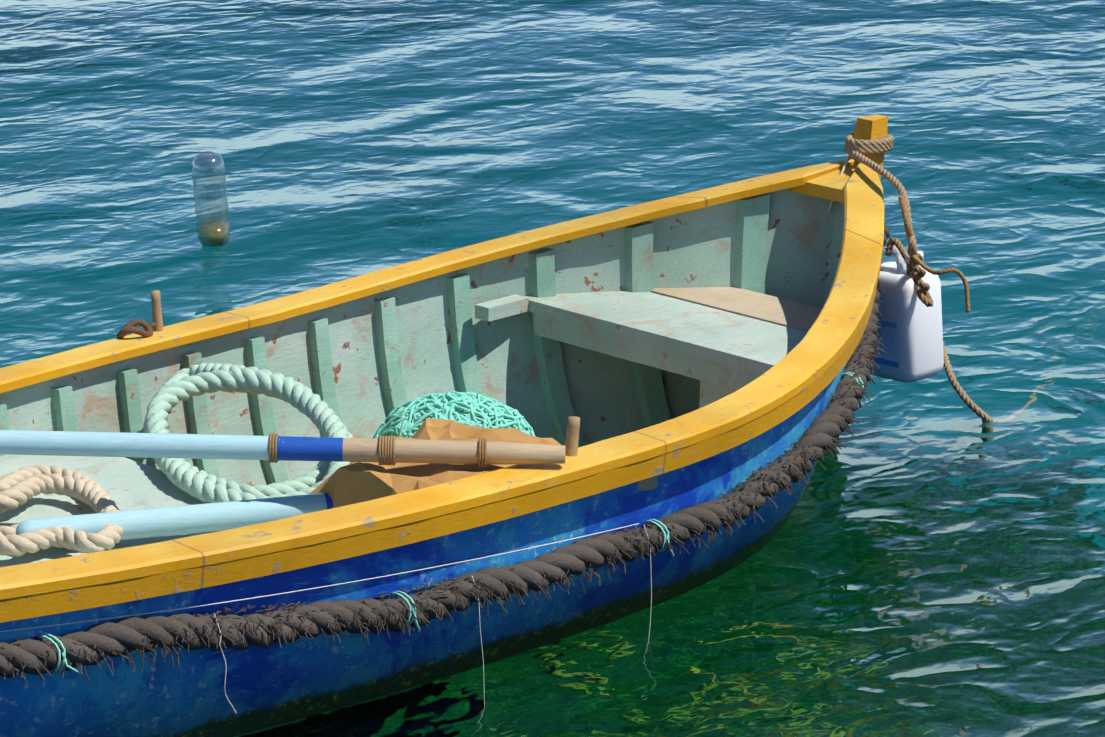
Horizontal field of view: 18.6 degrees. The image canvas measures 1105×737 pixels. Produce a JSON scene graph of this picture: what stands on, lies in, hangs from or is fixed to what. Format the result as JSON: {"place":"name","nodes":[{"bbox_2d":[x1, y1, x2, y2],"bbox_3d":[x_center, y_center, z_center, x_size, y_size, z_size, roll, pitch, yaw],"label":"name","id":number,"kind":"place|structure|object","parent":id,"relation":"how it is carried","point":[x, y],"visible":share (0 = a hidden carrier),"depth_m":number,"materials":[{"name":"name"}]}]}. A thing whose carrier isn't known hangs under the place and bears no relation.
{"place":"outdoors","nodes":[
{"label":"outdoors","id":0,"kind":"place"},
{"bbox_2d":[0,0,1104,736],"bbox_3d":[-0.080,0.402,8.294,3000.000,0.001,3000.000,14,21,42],"label":"sea water","id":1,"kind":"structure","parent":0,"point":[928,560],"depth_m":11.65,"materials":[{"name":"blue liquid"}]},
{"bbox_2d":[192,151,229,245],"bbox_3d":[-1.131,-0.524,11.217,0.112,0.407,0.112,21,34,39],"label":"floating bottle","id":2,"kind":"object","parent":1,"relation":"on","point":[212,232],"visible":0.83,"depth_m":11.20,"materials":[{"name":"clear plastic"}]},
{"bbox_2d":[0,363,846,736],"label":"boat hull","id":3,"kind":"object","parent":1,"relation":"on","point":[298,679],"visible":0.35,"depth_m":7.10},
{"bbox_2d":[0,454,218,566],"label":"bench seat","id":4,"kind":"object","parent":3,"relation":"attached to","point":[127,484],"visible":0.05,"depth_m":7.56,"materials":[{"name":"paint"}]},
{"bbox_2d":[0,464,122,556],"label":"coiled rope","id":5,"kind":"object","parent":4,"relation":"on","point":[20,486],"visible":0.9,"depth_m":7.34,"materials":[{"name":"beige fabric"}]},
{"bbox_2d":[117,319,156,337],"bbox_3d":[-1.005,-0.095,8.215,0.076,0.041,0.124,16,22,41],"label":"rope loop","id":6,"kind":"object","parent":3,"relation":"on","point":[129,328],"visible":0.96,"depth_m":8.20,"materials":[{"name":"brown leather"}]},
{"bbox_2d":[151,290,162,331],"bbox_3d":[-0.965,-0.131,8.250,0.029,0.121,0.024,-9,18,-30],"label":"thole pin","id":7,"kind":"object","parent":3,"relation":"attached to","point":[156,307],"visible":0.83,"depth_m":8.24,"materials":[{"name":"brown wood"}]},
{"bbox_2d":[0,430,564,464],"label":"oar","id":8,"kind":"object","parent":3,"relation":"on","point":[140,445],"visible":0.98,"depth_m":7.22,"materials":[{"name":"paint"}]},
{"bbox_2d":[268,433,486,467],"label":"oar bindings","id":9,"kind":"object","parent":8,"relation":"attached to","point":[383,444],"visible":0.92,"depth_m":7.22,"materials":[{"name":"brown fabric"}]},
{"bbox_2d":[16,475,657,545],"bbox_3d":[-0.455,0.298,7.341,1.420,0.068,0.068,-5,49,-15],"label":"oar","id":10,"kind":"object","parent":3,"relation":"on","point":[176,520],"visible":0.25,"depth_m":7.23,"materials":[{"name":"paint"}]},
{"bbox_2d":[251,418,560,507],"bbox_3d":[-0.230,0.265,8.033,1.212,0.533,1.520,16,22,41],"label":"tarp","id":11,"kind":"object","parent":3,"relation":"in","point":[353,483],"visible":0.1,"depth_m":7.28,"materials":[{"name":"fabric"}]},
{"bbox_2d":[143,363,352,502],"bbox_3d":[-0.688,0.163,7.743,0.889,0.200,0.534,16,22,41],"label":"coiled rope","id":12,"kind":"object","parent":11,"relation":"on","point":[184,384],"visible":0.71,"depth_m":7.80,"materials":[{"name":"fabric"}]},
{"bbox_2d":[373,391,534,438],"bbox_3d":[-0.257,0.229,8.548,1.061,0.330,0.438,0,15,2],"label":"fishing net","id":13,"kind":"object","parent":11,"relation":"on","point":[407,419],"visible":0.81,"depth_m":8.51,"materials":[{"name":"teal fabric"}]},
{"bbox_2d":[0,188,843,485],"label":"inner hull","id":14,"kind":"object","parent":3,"relation":"attached to","point":[694,248],"visible":0.12,"depth_m":8.87,"materials":[{"name":"wood"}]},
{"bbox_2d":[0,193,770,483],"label":"hull ribs","id":15,"kind":"object","parent":14,"relation":"attached to","point":[751,228],"visible":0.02,"depth_m":8.81,"materials":[{"name":"green wood"}]},
{"bbox_2d":[475,295,528,321],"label":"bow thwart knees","id":16,"kind":"object","parent":14,"relation":"attached to","point":[499,308],"visible":0.5,"depth_m":8.80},
{"bbox_2d":[0,159,883,622],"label":"gunwale","id":17,"kind":"object","parent":3,"relation":"attached to","point":[804,371],"visible":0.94,"depth_m":7.51,"materials":[{"name":"yellow wood"}]},
{"bbox_2d":[0,221,889,683],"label":"fender rope","id":18,"kind":"object","parent":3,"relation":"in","point":[292,625],"visible":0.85,"depth_m":7.12,"materials":[{"name":"brown fabric"}]},
{"bbox_2d":[0,523,651,713],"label":"fishing line","id":19,"kind":"object","parent":18,"relation":"hanging from","point":[352,582],"visible":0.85,"depth_m":6.93,"materials":[{"name":"white plastic"}]},
{"bbox_2d":[39,372,863,674],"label":"rope lashings","id":20,"kind":"object","parent":18,"relation":"attached to","point":[64,661],"visible":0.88,"depth_m":7.02,"materials":[{"name":"teal fabric"}]},
{"bbox_2d":[565,416,579,456],"bbox_3d":[0.042,0.158,7.339,0.030,0.108,0.040,16,22,41],"label":"thole pin","id":21,"kind":"object","parent":3,"relation":"in","point":[572,437],"visible":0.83,"depth_m":7.33,"materials":[{"name":"brown wood"}]},
{"bbox_2d":[523,291,806,407],"bbox_3d":[0.380,0.123,8.710,1.044,0.485,0.294,16,22,41],"label":"bow seat","id":22,"kind":"object","parent":3,"relation":"on","point":[718,354],"visible":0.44,"depth_m":8.63,"materials":[{"name":"paint"}]},
{"bbox_2d":[651,287,821,331],"bbox_3d":[0.555,-0.148,8.817,0.682,0.028,0.193,16,22,41],"label":"wooden board","id":23,"kind":"object","parent":3,"relation":"on","point":[773,310],"visible":0.43,"depth_m":8.84,"materials":[{"name":"brown wood"}]},
{"bbox_2d":[828,155,850,212],"bbox_3d":[0.752,-0.421,9.016,0.079,0.362,0.123,7,17,24],"label":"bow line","id":24,"kind":"object","parent":3,"relation":"attached to","point":[841,173],"visible":0.38,"depth_m":8.96,"materials":[{"name":"beige fabric"}]},
{"bbox_2d":[850,114,887,178],"bbox_3d":[0.777,-0.165,9.054,0.064,1.008,0.276,16,22,41],"label":"stem post","id":25,"kind":"object","parent":3,"relation":"attached to","point":[872,127],"visible":0.08,"depth_m":8.97,"materials":[{"name":"yellow wood"}]},
{"bbox_2d":[844,132,992,420],"bbox_3d":[1.534,-0.076,10.365,0.411,1.794,3.427,7,17,23],"label":"mooring rope","id":26,"kind":"object","parent":25,"relation":"attached to","point":[856,149],"visible":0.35,"depth_m":8.93,"materials":[{"name":"brown fabric"}]},
{"bbox_2d":[885,195,969,312],"bbox_3d":[0.952,-0.280,8.617,0.086,0.278,0.455,-4,16,-13],"label":"rope","id":27,"kind":"object","parent":26,"relation":"hanging from","point":[924,296],"visible":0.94,"depth_m":8.68,"materials":[{"name":"brown fabric"}]},
{"bbox_2d":[870,245,943,381],"bbox_3d":[0.909,-0.150,8.865,0.148,0.341,0.210,-16,19,-37],"label":"jerry can","id":28,"kind":"object","parent":27,"relation":"hanging from","point":[911,334],"visible":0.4,"depth_m":8.79,"materials":[{"name":"white plastic"}]}
]}

